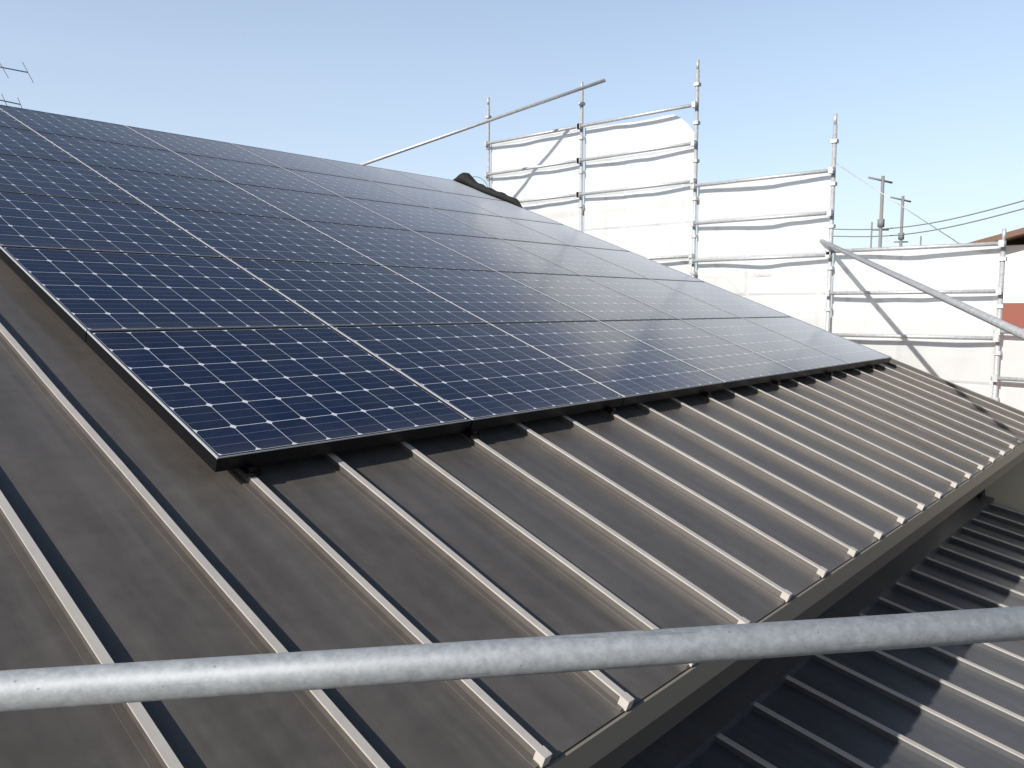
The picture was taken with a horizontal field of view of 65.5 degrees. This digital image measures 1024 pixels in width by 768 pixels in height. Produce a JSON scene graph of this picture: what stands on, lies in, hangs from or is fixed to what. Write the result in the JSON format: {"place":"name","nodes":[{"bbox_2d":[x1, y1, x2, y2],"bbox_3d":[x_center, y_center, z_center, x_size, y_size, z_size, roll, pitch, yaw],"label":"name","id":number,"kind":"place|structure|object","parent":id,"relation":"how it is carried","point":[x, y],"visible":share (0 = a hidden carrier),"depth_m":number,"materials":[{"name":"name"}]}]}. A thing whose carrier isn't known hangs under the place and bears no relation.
{"place":"outdoors","nodes":[
{"label":"outdoors","id":0,"kind":"place"},
{"bbox_2d":[0,0,1023,317],"label":"sky","id":1,"kind":"structure","parent":0,"point":[926,97],"materials":[{"name":"blue"}]},
{"bbox_2d":[0,606,1023,711],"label":"scaffold rail","id":2,"kind":"object","parent":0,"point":[75,686],"visible":1,"depth_m":1.06,"materials":[{"name":"silver metal"}]},
{"bbox_2d":[686,507,1023,767],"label":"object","id":3,"kind":"structure","parent":0,"point":[769,741],"depth_m":4.15,"materials":[{"name":"paint"}]},
{"bbox_2d":[620,495,1023,767],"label":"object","id":4,"kind":"object","parent":3,"relation":"on","point":[688,740],"visible":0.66,"depth_m":4.20,"materials":[{"name":"paint"}]},
{"bbox_2d":[717,503,1023,767],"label":"lower roof seams","id":5,"kind":"object","parent":4,"relation":"on","point":[750,754],"visible":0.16,"depth_m":4.20,"materials":[{"name":"paint"}]},
{"bbox_2d":[985,459,1023,513],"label":"annex wall","id":6,"kind":"structure","parent":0,"point":[1006,490],"depth_m":7.84,"materials":[{"name":"grey paint"}]},
{"bbox_2d":[997,245,1023,396],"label":"neighbour wall","id":7,"kind":"structure","parent":0,"point":[1013,292],"depth_m":12.54,"materials":[{"name":"white paint"}]},
{"bbox_2d":[969,227,1023,245],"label":"neighbour roof","id":8,"kind":"structure","parent":7,"relation":"on","point":[1015,237],"depth_m":12.41,"materials":[{"name":"brown tile"}]},
{"label":"ground","id":9,"kind":"structure","parent":0,"visible":0},
{"bbox_2d":[0,62,33,107],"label":"tv antenna","id":10,"kind":"object","parent":9,"relation":"on","point":[8,77],"visible":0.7,"depth_m":17.46,"materials":[{"name":"silver metal"}]},
{"bbox_2d":[360,60,1023,400],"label":"scaffold","id":11,"kind":"object","parent":9,"relation":"on","point":[1001,325],"visible":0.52,"depth_m":9.24,"materials":[{"name":"silver metal"}]},
{"bbox_2d":[491,114,1023,411],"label":"scaffold sheets","id":12,"kind":"object","parent":11,"relation":"attached to","point":[650,222],"visible":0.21,"depth_m":9.74,"materials":[{"name":"white fabric"}]},
{"bbox_2d":[833,176,1023,247],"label":"utility poles","id":13,"kind":"object","parent":9,"relation":"on","point":[881,224],"visible":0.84,"depth_m":30.11,"materials":[{"name":"grey concrete"}]},
{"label":"house walls","id":14,"kind":"object","parent":9,"relation":"on","visible":0},
{"bbox_2d":[0,258,1023,767],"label":"roof","id":15,"kind":"structure","parent":14,"relation":"on","point":[136,588],"depth_m":2.60,"materials":[{"name":"paint"}]},
{"bbox_2d":[0,105,890,471],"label":"pv frames","id":16,"kind":"object","parent":15,"relation":"on","point":[196,445],"visible":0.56,"depth_m":3.81,"materials":[{"name":"metal"}]},
{"bbox_2d":[0,105,888,455],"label":"solar panels","id":17,"kind":"object","parent":16,"relation":"in","point":[226,391],"visible":1,"depth_m":5.16,"materials":[{"name":"blue glass"}]},
{"bbox_2d":[0,108,891,458],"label":"pv frame edges","id":18,"kind":"object","parent":16,"relation":"attached to","point":[374,324],"visible":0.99,"depth_m":4.93,"materials":[{"name":"silver metal"}]},
{"bbox_2d":[453,173,522,207],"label":"roof ridge","id":19,"kind":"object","parent":15,"relation":"on","point":[468,179],"visible":1,"depth_m":11.50,"materials":[{"name":"black metal"}]},
{"bbox_2d":[0,323,1023,767],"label":"roof seams","id":20,"kind":"object","parent":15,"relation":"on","point":[542,755],"visible":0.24,"depth_m":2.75,"materials":[{"name":"grey metal"}]},
{"bbox_2d":[237,365,874,477],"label":"panel mounting clamps","id":21,"kind":"object","parent":15,"relation":"on","point":[250,471],"visible":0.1,"depth_m":3.54,"materials":[{"name":"black metal"}]},
{"bbox_2d":[543,442,1023,767],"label":"roof fascia","id":22,"kind":"structure","parent":15,"relation":"attached to","point":[600,743],"depth_m":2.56,"materials":[{"name":"grey metal"}]},
{"bbox_2d":[977,489,984,499],"bbox_3d":[4.806,3.401,7.934,0.523,5.913,0.070,5,7,41],"label":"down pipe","id":23,"kind":"object","parent":14,"relation":"attached to","point":[981,495],"depth_m":7.83,"materials":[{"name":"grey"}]}
]}

